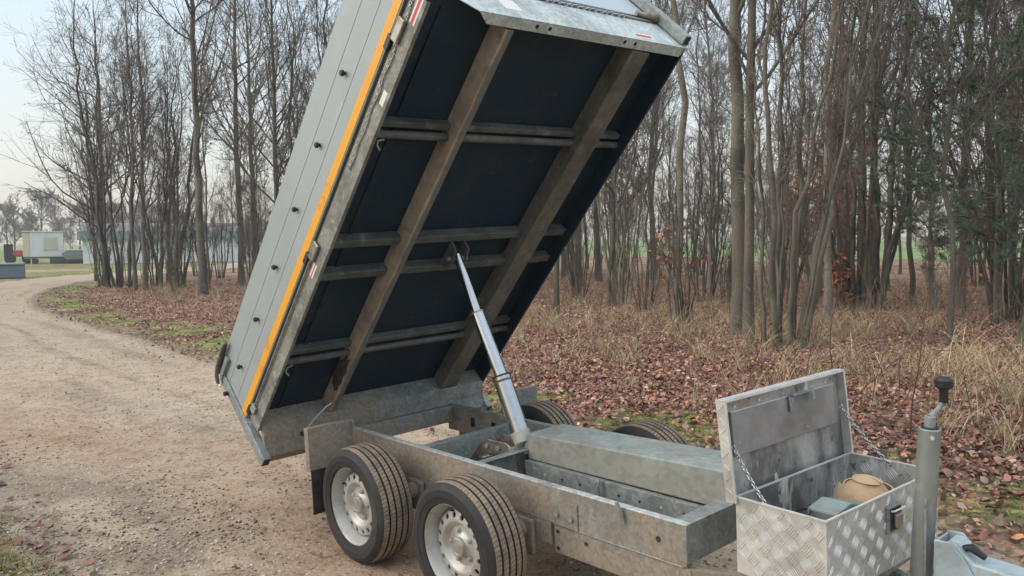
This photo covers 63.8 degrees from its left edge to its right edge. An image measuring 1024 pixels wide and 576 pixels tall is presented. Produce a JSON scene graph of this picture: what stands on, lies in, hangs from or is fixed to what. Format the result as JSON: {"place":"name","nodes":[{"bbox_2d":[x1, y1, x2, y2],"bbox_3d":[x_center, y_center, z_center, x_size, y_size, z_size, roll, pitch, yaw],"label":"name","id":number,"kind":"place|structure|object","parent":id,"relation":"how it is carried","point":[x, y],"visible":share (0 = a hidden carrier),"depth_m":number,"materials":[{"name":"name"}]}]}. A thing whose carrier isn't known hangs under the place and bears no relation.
{"place":"outdoors","nodes":[
{"label":"outdoors","id":0,"kind":"place"},
{"bbox_2d":[0,261,1023,575],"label":"gravel road","id":1,"kind":"structure","parent":0,"point":[40,361],"depth_m":5.43,"materials":[{"name":"gravel"}]},
{"bbox_2d":[1,334,979,575],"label":"road debris","id":2,"kind":"object","parent":1,"relation":"on","point":[169,471],"visible":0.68,"depth_m":5.32,"materials":[{"name":"brown plant"}]},
{"bbox_2d":[0,324,1012,575],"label":"gravel stones","id":3,"kind":"object","parent":1,"relation":"on","point":[184,486],"visible":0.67,"depth_m":4.45,"materials":[{"name":"gravel"}]},
{"bbox_2d":[215,0,1023,575],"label":"tipper trailer","id":4,"kind":"object","parent":1,"relation":"on","point":[449,166],"visible":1,"depth_m":3.54,"materials":[{"name":"metal"}]},
{"bbox_2d":[807,497,863,519],"bbox_3d":[1.043,0.759,2.570,0.172,0.209,0.162,-7,6,-42],"label":"coupling lock","id":5,"kind":"object","parent":4,"relation":"in","point":[824,508],"visible":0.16,"depth_m":2.54,"materials":[{"name":"grey paint"}]},
{"bbox_2d":[0,236,1023,575],"bbox_3d":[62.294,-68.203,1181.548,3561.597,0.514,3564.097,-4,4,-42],"label":"ground","id":6,"kind":"structure","parent":0,"point":[46,268],"depth_m":10.40,"materials":[{"name":"soil"}]},
{"bbox_2d":[0,201,23,243],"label":"bare tree","id":7,"kind":"object","parent":6,"relation":"on","point":[6,212],"visible":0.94,"depth_m":118.92,"materials":[{"name":"grey plant"}]},
{"bbox_2d":[0,263,25,277],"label":"concrete block","id":8,"kind":"object","parent":6,"relation":"on","point":[12,270],"visible":0.96,"depth_m":34.46,"materials":[{"name":"concrete"}]},
{"bbox_2d":[0,193,29,249],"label":"bare tree","id":9,"kind":"object","parent":6,"relation":"on","point":[15,230],"visible":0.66,"depth_m":121.04,"materials":[{"name":"grey plant"}]},
{"bbox_2d":[3,244,30,263],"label":"tractor","id":10,"kind":"object","parent":6,"relation":"on","point":[10,254],"visible":0.7,"depth_m":61.09,"materials":[{"name":"red paint"}]},
{"bbox_2d":[10,186,65,230],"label":"bare tree","id":11,"kind":"object","parent":6,"relation":"on","point":[42,203],"visible":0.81,"depth_m":107.96,"materials":[{"name":"grey plant"}]},
{"bbox_2d":[21,231,63,263],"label":"site cabin","id":12,"kind":"object","parent":6,"relation":"on","point":[37,245],"visible":0.86,"depth_m":59.93,"materials":[{"name":"metal"}]},
{"bbox_2d":[42,194,73,243],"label":"bare tree","id":13,"kind":"object","parent":6,"relation":"on","point":[57,227],"visible":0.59,"depth_m":120.56,"materials":[{"name":"grey plant"}]},
{"bbox_2d":[0,441,138,575],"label":"verge leaves","id":14,"kind":"object","parent":6,"relation":"on","point":[39,548],"visible":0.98,"depth_m":4.09,"materials":[{"name":"brown plant"}]},
{"bbox_2d":[62,245,82,263],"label":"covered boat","id":15,"kind":"object","parent":6,"relation":"on","point":[73,256],"visible":0.59,"depth_m":59.48,"materials":[{"name":"fabric"}]},
{"bbox_2d":[35,75,117,280],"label":"bare tree","id":16,"kind":"object","parent":6,"relation":"on","point":[94,228],"visible":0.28,"depth_m":31.06,"materials":[{"name":"brown plant"}]},
{"bbox_2d":[73,196,121,286],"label":"bush","id":17,"kind":"object","parent":6,"relation":"on","point":[96,264],"visible":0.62,"depth_m":26.53,"materials":[{"name":"brown plant"}]},
{"bbox_2d":[0,0,205,280],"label":"bare tree","id":18,"kind":"object","parent":6,"relation":"on","point":[101,141],"visible":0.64,"depth_m":27.36,"materials":[{"name":"brown plant"}]},
{"bbox_2d":[38,0,169,287],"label":"bare tree","id":19,"kind":"object","parent":6,"relation":"on","point":[105,263],"visible":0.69,"depth_m":25.23,"materials":[{"name":"brown plant"}]},
{"bbox_2d":[80,181,127,283],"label":"bush","id":20,"kind":"object","parent":6,"relation":"on","point":[110,251],"visible":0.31,"depth_m":28.96,"materials":[{"name":"brown plant"}]},
{"bbox_2d":[107,198,140,284],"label":"bush","id":21,"kind":"object","parent":6,"relation":"on","point":[123,254],"visible":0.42,"depth_m":28.49,"materials":[{"name":"brown plant"}]},
{"bbox_2d":[83,0,186,290],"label":"bare tree","id":22,"kind":"object","parent":6,"relation":"on","point":[133,254],"visible":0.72,"depth_m":24.56,"materials":[{"name":"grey plant"}]},
{"bbox_2d":[86,0,199,290],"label":"bare tree","id":23,"kind":"object","parent":6,"relation":"on","point":[142,170],"visible":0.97,"depth_m":24.11,"materials":[{"name":"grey plant"}]},
{"bbox_2d":[133,181,171,285],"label":"bush","id":24,"kind":"object","parent":6,"relation":"on","point":[152,253],"visible":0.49,"depth_m":26.91,"materials":[{"name":"brown plant"}]},
{"bbox_2d":[99,8,230,286],"bbox_3d":[-10.977,-4.686,26.426,4.057,9.415,2.747,-1,3,-5],"label":"bare tree","id":25,"kind":"object","parent":6,"relation":"on","point":[160,271],"visible":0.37,"depth_m":26.36,"materials":[{"name":"brown plant"}]},
{"bbox_2d":[152,207,184,294],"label":"bush","id":26,"kind":"object","parent":6,"relation":"on","point":[173,267],"visible":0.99,"depth_m":21.91,"materials":[{"name":"brown plant"}]},
{"bbox_2d":[136,11,207,287],"bbox_3d":[-10.390,-4.157,25.134,2.007,8.491,2.409,-2,4,-21],"label":"bare tree","id":27,"kind":"object","parent":6,"relation":"on","point":[170,164],"visible":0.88,"depth_m":25.09,"materials":[{"name":"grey plant"}]},
{"bbox_2d":[77,223,267,263],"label":"building","id":28,"kind":"structure","parent":6,"relation":"on","point":[87,259],"depth_m":60.80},
{"bbox_2d":[150,168,208,286],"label":"bush","id":29,"kind":"object","parent":6,"relation":"on","point":[182,278],"visible":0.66,"depth_m":25.90,"materials":[{"name":"brown plant"}]},
{"bbox_2d":[124,0,255,294],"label":"bare tree","id":30,"kind":"object","parent":6,"relation":"on","point":[201,254],"visible":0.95,"depth_m":21.88,"materials":[{"name":"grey plant"}]},
{"bbox_2d":[167,32,230,289],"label":"bare tree","id":31,"kind":"object","parent":6,"relation":"on","point":[205,197],"visible":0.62,"depth_m":24.27,"materials":[{"name":"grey plant"}]},
{"bbox_2d":[176,164,227,279],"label":"bush","id":32,"kind":"object","parent":6,"relation":"on","point":[195,244],"visible":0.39,"depth_m":30.32,"materials":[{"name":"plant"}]},
{"bbox_2d":[203,182,233,278],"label":"bush","id":33,"kind":"object","parent":6,"relation":"on","point":[225,261],"visible":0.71,"depth_m":32.27,"materials":[{"name":"brown plant"}]},
{"bbox_2d":[213,133,235,272],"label":"bare tree","id":34,"kind":"object","parent":6,"relation":"on","point":[230,185],"visible":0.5,"depth_m":38.63,"materials":[{"name":"brown plant"}]},
{"bbox_2d":[214,99,267,245],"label":"bare tree","id":35,"kind":"object","parent":6,"relation":"on","point":[222,195],"visible":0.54,"depth_m":28.08,"materials":[{"name":"brown plant"}]},
{"bbox_2d":[195,0,291,261],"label":"bare tree","id":36,"kind":"object","parent":6,"relation":"on","point":[248,67],"visible":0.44,"depth_m":35.32,"materials":[{"name":"brown plant"}]},
{"bbox_2d":[177,0,317,285],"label":"bare tree","id":37,"kind":"object","parent":6,"relation":"on","point":[241,276],"visible":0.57,"depth_m":26.33,"materials":[{"name":"brown plant"}]},
{"bbox_2d":[230,202,270,286],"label":"bush","id":38,"kind":"object","parent":6,"relation":"on","point":[247,251],"visible":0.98,"depth_m":23.03,"materials":[{"name":"plant"}]},
{"bbox_2d":[227,104,273,254],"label":"bare tree","id":39,"kind":"object","parent":6,"relation":"on","point":[256,212],"visible":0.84,"depth_m":23.50,"materials":[{"name":"brown plant"}]},
{"bbox_2d":[236,170,271,278],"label":"bush","id":40,"kind":"object","parent":6,"relation":"on","point":[262,237],"visible":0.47,"depth_m":24.04,"materials":[{"name":"brown plant"}]},
{"bbox_2d":[174,0,338,204],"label":"bare tree","id":41,"kind":"object","parent":6,"relation":"on","point":[273,81],"visible":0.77,"depth_m":20.41,"materials":[{"name":"brown plant"}]},
{"bbox_2d":[272,70,310,190],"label":"bare tree","id":42,"kind":"object","parent":6,"relation":"on","point":[300,109],"visible":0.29,"depth_m":19.57,"materials":[{"name":"brown plant"}]},
{"bbox_2d":[244,0,341,173],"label":"bare tree","id":43,"kind":"object","parent":6,"relation":"on","point":[324,36],"visible":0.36,"depth_m":21.05,"materials":[{"name":"brown plant"}]},
{"bbox_2d":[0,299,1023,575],"bbox_3d":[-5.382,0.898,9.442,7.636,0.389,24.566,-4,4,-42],"label":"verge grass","id":44,"kind":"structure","parent":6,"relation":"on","point":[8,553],"depth_m":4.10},
{"bbox_2d":[7,272,1023,561],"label":"fallen leaves","id":45,"kind":"object","parent":6,"relation":"on","point":[589,390],"visible":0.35,"depth_m":7.77,"materials":[{"name":"brown plant"}]},
{"bbox_2d":[101,267,1023,454],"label":"dry grass","id":46,"kind":"structure","parent":6,"relation":"on","point":[950,357],"depth_m":8.66,"materials":[{"name":"plant"}]},
{"bbox_2d":[120,247,1023,446],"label":"bramble stems","id":47,"kind":"object","parent":6,"relation":"on","point":[854,342],"visible":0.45,"depth_m":7.62,"materials":[{"name":"plant"}]},
{"bbox_2d":[563,207,594,294],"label":"bush","id":48,"kind":"object","parent":6,"relation":"on","point":[578,255],"visible":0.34,"depth_m":20.80,"materials":[{"name":"brown plant"}]},
{"bbox_2d":[561,187,609,297],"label":"bush","id":49,"kind":"object","parent":6,"relation":"on","point":[569,261],"visible":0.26,"depth_m":19.51,"materials":[{"name":"brown plant"}]},
{"bbox_2d":[553,121,651,317],"bbox_3d":[0.848,-2.930,13.460,2.976,7.001,2.866,-1,3,-1],"label":"bare tree","id":50,"kind":"object","parent":6,"relation":"on","point":[556,279],"visible":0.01,"depth_m":13.73,"materials":[{"name":"brown plant"}]},
{"bbox_2d":[597,159,652,297],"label":"bush","id":51,"kind":"object","parent":6,"relation":"on","point":[620,245],"visible":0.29,"depth_m":18.56,"materials":[{"name":"brown plant"}]},
{"bbox_2d":[596,89,688,305],"bbox_3d":[1.973,-2.862,17.040,2.983,6.618,3.490,-1,3,-9],"label":"multi stem shrub","id":52,"kind":"object","parent":6,"relation":"on","point":[636,180],"visible":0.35,"depth_m":17.03,"materials":[{"name":"plant"}]},
{"bbox_2d":[593,0,693,280],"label":"bare tree","id":53,"kind":"object","parent":6,"relation":"on","point":[597,271],"visible":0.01,"depth_m":27.56,"materials":[{"name":"brown plant"}]},
{"bbox_2d":[613,151,675,312],"bbox_3d":[2.539,-1.037,15.250,1.334,3.095,0.903,-3,4,-33],"label":"bush","id":54,"kind":"object","parent":6,"relation":"on","point":[653,276],"visible":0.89,"depth_m":15.28,"materials":[{"name":"brown plant"}]},
{"bbox_2d":[623,61,693,285],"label":"bare tree","id":55,"kind":"object","parent":6,"relation":"on","point":[654,115],"visible":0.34,"depth_m":23.54,"materials":[{"name":"brown plant"}]},
{"bbox_2d":[598,1,726,306],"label":"bare tree","id":56,"kind":"object","parent":6,"relation":"on","point":[612,242],"visible":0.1,"depth_m":16.50,"materials":[{"name":"brown plant"}]},
{"bbox_2d":[631,0,697,264],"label":"bare tree","id":57,"kind":"object","parent":6,"relation":"on","point":[677,98],"visible":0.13,"depth_m":37.66,"materials":[{"name":"brown plant"}]},
{"bbox_2d":[632,0,701,279],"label":"bare tree","id":58,"kind":"object","parent":6,"relation":"on","point":[652,148],"visible":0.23,"depth_m":28.02,"materials":[{"name":"brown plant"}]},
{"bbox_2d":[652,68,693,274],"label":"bare tree","id":59,"kind":"object","parent":6,"relation":"on","point":[669,139],"visible":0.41,"depth_m":30.30,"materials":[{"name":"brown plant"}]},
{"bbox_2d":[657,0,697,316],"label":"birch tree","id":60,"kind":"object","parent":6,"relation":"on","point":[685,103],"visible":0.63,"depth_m":13.13,"materials":[{"name":"brown plant"}]},
{"bbox_2d":[647,218,712,317],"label":"beech sapling","id":61,"kind":"object","parent":6,"relation":"on","point":[670,266],"visible":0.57,"depth_m":13.23,"materials":[{"name":"brown plant"}]},
{"bbox_2d":[645,124,720,325],"bbox_3d":[2.430,-0.889,11.790,0.874,2.996,1.291,-2,4,-23],"label":"bush","id":62,"kind":"object","parent":6,"relation":"on","point":[677,299],"visible":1,"depth_m":11.82,"materials":[{"name":"brown plant"}]},
{"bbox_2d":[661,0,730,271],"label":"bare tree","id":63,"kind":"object","parent":6,"relation":"on","point":[688,143],"visible":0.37,"depth_m":34.21,"materials":[{"name":"brown plant"}]},
{"bbox_2d":[666,100,730,301],"bbox_3d":[4.355,-1.959,18.185,2.001,4.643,1.355,-4,5,-43],"label":"bush","id":64,"kind":"object","parent":6,"relation":"on","point":[714,272],"visible":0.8,"depth_m":18.21,"materials":[{"name":"brown plant"}]},
{"bbox_2d":[666,0,746,288],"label":"birch tree","id":65,"kind":"object","parent":6,"relation":"on","point":[709,65],"visible":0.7,"depth_m":21.61,"materials":[{"name":"plant"}]},
{"bbox_2d":[673,8,764,266],"bbox_3d":[8.295,-5.908,32.746,2.773,10.800,2.978,-2,4,-19],"label":"bare tree","id":66,"kind":"object","parent":6,"relation":"on","point":[717,168],"visible":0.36,"depth_m":33.10,"materials":[{"name":"brown plant"}]},
{"bbox_2d":[686,32,762,256],"bbox_3d":[7.981,-5.391,32.480,3.600,9.732,2.600,-2,4,-26],"label":"bare tree","id":67,"kind":"object","parent":6,"relation":"on","point":[717,82],"visible":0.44,"depth_m":32.27,"materials":[{"name":"brown plant"}]},
{"bbox_2d":[697,173,759,304],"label":"bush","id":68,"kind":"object","parent":6,"relation":"on","point":[728,256],"visible":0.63,"depth_m":16.75,"materials":[{"name":"brown plant"}]},
{"bbox_2d":[727,0,745,334],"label":"bare tree","id":69,"kind":"object","parent":6,"relation":"on","point":[737,188],"visible":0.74,"depth_m":10.46,"materials":[{"name":"brown plant"}]},
{"bbox_2d":[682,0,796,295],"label":"bare tree","id":70,"kind":"object","parent":6,"relation":"on","point":[716,92],"visible":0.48,"depth_m":18.54,"materials":[{"name":"brown plant"}]},
{"bbox_2d":[664,0,822,343],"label":"bare tree","id":71,"kind":"object","parent":6,"relation":"on","point":[748,301],"visible":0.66,"depth_m":9.77,"materials":[{"name":"brown plant"}]},
{"bbox_2d":[705,109,815,319],"bbox_3d":[3.678,-1.032,12.284,1.454,3.226,1.702,-1,3,-3],"label":"bush","id":72,"kind":"object","parent":6,"relation":"on","point":[767,226],"visible":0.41,"depth_m":12.11,"materials":[{"name":"plant"}]},
{"bbox_2d":[724,0,829,296],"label":"bare tree","id":73,"kind":"object","parent":6,"relation":"on","point":[787,237],"visible":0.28,"depth_m":18.70,"materials":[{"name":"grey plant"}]},
{"bbox_2d":[744,82,836,313],"bbox_3d":[4.933,-1.599,14.485,1.822,4.230,1.234,-1,3,-7],"label":"bush","id":74,"kind":"object","parent":6,"relation":"on","point":[804,220],"visible":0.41,"depth_m":14.47,"materials":[{"name":"brown plant"}]},
{"bbox_2d":[762,0,828,270],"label":"bare tree","id":75,"kind":"object","parent":6,"relation":"on","point":[796,85],"visible":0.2,"depth_m":33.69,"materials":[{"name":"brown plant"}]},
{"bbox_2d":[761,143,856,308],"bbox_3d":[5.606,-1.185,15.489,1.742,3.302,1.489,2,4,36],"label":"bush","id":76,"kind":"object","parent":6,"relation":"on","point":[815,224],"visible":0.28,"depth_m":15.53,"materials":[{"name":"plant"}]},
{"bbox_2d":[785,3,834,272],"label":"bare tree","id":77,"kind":"object","parent":6,"relation":"on","point":[809,84],"visible":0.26,"depth_m":31.52,"materials":[{"name":"brown plant"}]},
{"bbox_2d":[719,0,918,352],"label":"multi stem shrub","id":78,"kind":"object","parent":6,"relation":"on","point":[841,105],"visible":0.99,"depth_m":8.75,"materials":[{"name":"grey plant"}]},
{"bbox_2d":[823,0,837,323],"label":"birch tree","id":79,"kind":"object","parent":6,"relation":"on","point":[828,264],"visible":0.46,"depth_m":11.46,"materials":[{"name":"brown plant"}]},
{"bbox_2d":[820,249,855,310],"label":"beech sapling","id":80,"kind":"object","parent":6,"relation":"on","point":[837,279],"visible":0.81,"depth_m":15.17,"materials":[{"name":"brown plant"}]},
{"bbox_2d":[782,124,895,303],"bbox_3d":[6.802,-1.595,17.221,2.271,4.019,2.428,-4,4,-42],"label":"beech sapling","id":81,"kind":"object","parent":6,"relation":"on","point":[869,144],"visible":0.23,"depth_m":16.99,"materials":[{"name":"brown plant"}]},
{"bbox_2d":[816,176,866,298],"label":"bush","id":82,"kind":"object","parent":6,"relation":"on","point":[846,241],"visible":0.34,"depth_m":16.09,"materials":[{"name":"brown plant"}]},
{"bbox_2d":[791,0,893,247],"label":"bare tree","id":83,"kind":"object","parent":6,"relation":"on","point":[811,45],"visible":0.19,"depth_m":24.91,"materials":[{"name":"brown plant"}]},
{"bbox_2d":[784,148,928,296],"bbox_3d":[7.293,-1.472,18.570,3.041,3.602,2.986,-1,3,-11],"label":"beech sapling","id":84,"kind":"object","parent":6,"relation":"on","point":[858,238],"visible":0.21,"depth_m":18.20,"materials":[{"name":"plant"}]},
{"bbox_2d":[772,0,956,310],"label":"bare tree","id":85,"kind":"object","parent":6,"relation":"on","point":[891,241],"visible":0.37,"depth_m":15.23,"materials":[{"name":"plant"}]},
{"bbox_2d":[799,0,944,294],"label":"bare tree","id":86,"kind":"object","parent":6,"relation":"on","point":[865,173],"visible":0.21,"depth_m":18.94,"materials":[{"name":"brown plant"}]},
{"bbox_2d":[843,0,931,290],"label":"bare tree","id":87,"kind":"object","parent":6,"relation":"on","point":[884,230],"visible":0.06,"depth_m":20.72,"materials":[{"name":"brown plant"}]},
{"bbox_2d":[867,1,930,273],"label":"bare tree","id":88,"kind":"object","parent":6,"relation":"on","point":[900,253],"visible":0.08,"depth_m":30.28,"materials":[{"name":"brown plant"}]},
{"bbox_2d":[815,0,983,298],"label":"bare tree","id":89,"kind":"object","parent":6,"relation":"on","point":[869,285],"visible":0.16,"depth_m":18.38,"materials":[{"name":"brown plant"}]},
{"bbox_2d":[795,0,1012,305],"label":"bare tree","id":90,"kind":"object","parent":6,"relation":"on","point":[912,288],"visible":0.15,"depth_m":16.47,"materials":[{"name":"brown plant"}]},
{"bbox_2d":[815,33,1023,310],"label":"pine tree","id":91,"kind":"object","parent":6,"relation":"on","point":[935,158],"visible":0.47,"depth_m":14.89,"materials":[{"name":"green plant"}]},
{"bbox_2d":[881,2,968,269],"bbox_3d":[11.279,-4.284,22.599,2.301,8.612,3.185,-2,4,-23],"label":"bare tree","id":92,"kind":"object","parent":6,"relation":"on","point":[931,125],"visible":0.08,"depth_m":22.39,"materials":[{"name":"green plant"}]},
{"bbox_2d":[846,0,1023,322],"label":"pine tree","id":93,"kind":"object","parent":6,"relation":"on","point":[928,178],"visible":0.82,"depth_m":11.80,"materials":[{"name":"green plant"}]},
{"bbox_2d":[851,0,1023,309],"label":"bare tree","id":94,"kind":"object","parent":6,"relation":"on","point":[936,107],"visible":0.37,"depth_m":14.64,"materials":[{"name":"brown plant"}]},
{"bbox_2d":[858,0,1023,345],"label":"bare tree","id":95,"kind":"object","parent":6,"relation":"on","point":[945,52],"visible":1,"depth_m":8.91,"materials":[{"name":"brown plant"}]},
{"bbox_2d":[903,175,987,326],"bbox_3d":[6.043,-0.492,11.496,1.152,2.185,0.985,-2,4,-20],"label":"bush","id":96,"kind":"object","parent":6,"relation":"on","point":[931,269],"visible":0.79,"depth_m":11.60,"materials":[{"name":"plant"}]},
{"bbox_2d":[913,0,1023,322],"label":"bare tree","id":97,"kind":"object","parent":6,"relation":"on","point":[1011,275],"visible":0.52,"depth_m":12.14,"materials":[{"name":"brown plant"}]},
{"bbox_2d":[938,204,1007,316],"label":"bush","id":98,"kind":"object","parent":6,"relation":"on","point":[962,281],"visible":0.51,"depth_m":13.17,"materials":[{"name":"plant"}]},
{"bbox_2d":[933,48,1023,324],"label":"bush","id":99,"kind":"object","parent":6,"relation":"on","point":[988,289],"visible":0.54,"depth_m":11.92,"materials":[{"name":"brown plant"}]},
{"bbox_2d":[934,6,1023,286],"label":"bare tree","id":100,"kind":"object","parent":6,"relation":"on","point":[984,256],"visible":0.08,"depth_m":23.29,"materials":[{"name":"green plant"}]},
{"bbox_2d":[934,78,1023,292],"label":"beech sapling","id":101,"kind":"object","parent":6,"relation":"on","point":[980,274],"visible":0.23,"depth_m":13.92,"materials":[{"name":"plant"}]},
{"bbox_2d":[949,1,1023,298],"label":"bare tree","id":102,"kind":"object","parent":6,"relation":"on","point":[1010,214],"visible":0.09,"depth_m":17.80,"materials":[{"name":"brown plant"}]},
{"bbox_2d":[950,20,1023,266],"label":"pine tree","id":103,"kind":"object","parent":6,"relation":"on","point":[1003,255],"visible":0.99,"depth_m":10.46,"materials":[{"name":"green plant"}]},
{"bbox_2d":[957,6,1023,303],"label":"bare tree","id":104,"kind":"object","parent":6,"relation":"on","point":[1019,158],"visible":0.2,"depth_m":13.74,"materials":[{"name":"brown plant"}]},
{"bbox_2d":[0,0,1023,245],"label":"sky","id":105,"kind":"structure","parent":0,"point":[19,13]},
{"bbox_3d":[1.173,0.792,2.698,0.176,0.117,0.191,-7,6,-42],"label":"dark strap roll","id":106,"kind":"object","parent":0,"visible":0},
{"bbox_2d":[834,474,893,501],"bbox_3d":[1.165,0.672,2.694,0.178,0.113,0.209,-7,6,-42],"label":"lashing strap","id":107,"kind":"object","parent":106,"relation":"on","point":[862,487],"visible":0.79,"depth_m":2.67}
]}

